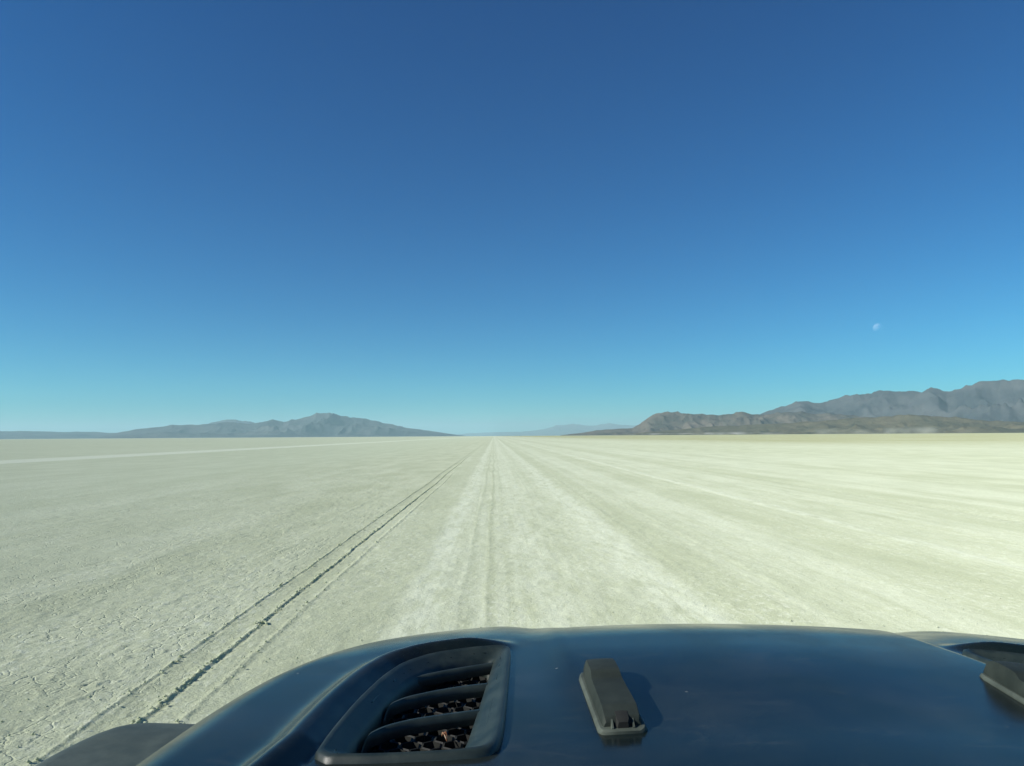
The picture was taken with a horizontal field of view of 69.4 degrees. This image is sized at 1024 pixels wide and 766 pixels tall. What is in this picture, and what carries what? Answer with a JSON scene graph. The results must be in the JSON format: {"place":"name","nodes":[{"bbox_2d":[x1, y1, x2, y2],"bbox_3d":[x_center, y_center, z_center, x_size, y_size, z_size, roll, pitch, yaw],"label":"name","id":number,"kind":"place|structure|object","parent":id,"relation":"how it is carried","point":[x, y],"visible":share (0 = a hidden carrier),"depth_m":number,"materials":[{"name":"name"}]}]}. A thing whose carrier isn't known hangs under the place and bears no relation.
{"place":"outdoors","nodes":[
{"label":"outdoors","id":0,"kind":"place"},
{"bbox_2d":[0,431,113,438],"bbox_3d":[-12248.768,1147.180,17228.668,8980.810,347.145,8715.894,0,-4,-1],"label":"mountain range","id":1,"kind":"structure","parent":0,"point":[40,435],"depth_m":16491.13,"materials":[{"name":"grey stone"}]},
{"bbox_2d":[209,419,253,423],"bbox_3d":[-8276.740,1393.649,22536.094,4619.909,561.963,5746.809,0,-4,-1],"label":"mountain range","id":2,"kind":"structure","parent":0,"point":[239,421],"depth_m":22352.62,"materials":[{"name":"grey stone"}]},
{"bbox_2d":[99,413,461,437],"bbox_3d":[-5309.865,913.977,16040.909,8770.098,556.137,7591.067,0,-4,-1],"label":"mountain range","id":3,"kind":"structure","parent":0,"point":[325,425],"depth_m":14900.88,"materials":[{"name":"grey stone"}]},
{"bbox_2d":[0,433,1023,765],"bbox_3d":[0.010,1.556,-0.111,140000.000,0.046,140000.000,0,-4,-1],"label":"playa","id":4,"kind":"structure","parent":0,"point":[666,529],"depth_m":10.41,"materials":[{"name":"beige soil"}]},
{"bbox_2d":[0,464,1016,765],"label":"silt crumbs","id":5,"kind":"object","parent":4,"relation":"on","point":[268,618],"visible":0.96,"depth_m":6.22,"materials":[{"name":"beige soil"}]},
{"bbox_2d":[36,624,1023,765],"bbox_3d":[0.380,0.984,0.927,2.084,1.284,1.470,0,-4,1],"label":"off road car","id":6,"kind":"object","parent":4,"relation":"on","point":[699,695],"visible":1,"depth_m":0.87,"materials":[{"name":"black paint"}]},
{"bbox_2d":[0,0,1023,434],"label":"sky","id":7,"kind":"structure","parent":0,"point":[456,217],"materials":[{"name":"blue"}]},
{"bbox_2d":[459,423,636,435],"bbox_3d":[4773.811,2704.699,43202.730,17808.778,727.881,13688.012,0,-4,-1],"label":"mountain range","id":8,"kind":"structure","parent":0,"point":[557,430],"depth_m":41933.06,"materials":[{"name":"grey stone"}]},
{"bbox_2d":[560,411,876,435],"bbox_3d":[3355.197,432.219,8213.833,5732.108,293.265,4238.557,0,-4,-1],"label":"hill ridge","id":9,"kind":"structure","parent":0,"point":[665,421],"depth_m":8420.83,"materials":[{"name":"stone"}]},
{"bbox_2d":[621,414,1023,434],"bbox_3d":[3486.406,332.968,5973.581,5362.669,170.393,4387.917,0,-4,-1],"label":"hill ridge","id":10,"kind":"structure","parent":0,"point":[904,424],"depth_m":5964.69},
{"bbox_2d":[759,379,1023,421],"bbox_3d":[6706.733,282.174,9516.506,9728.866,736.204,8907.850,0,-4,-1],"label":"mountain range","id":11,"kind":"structure","parent":0,"point":[1001,400],"depth_m":9567.65,"materials":[{"name":"grey stone"}]}
]}

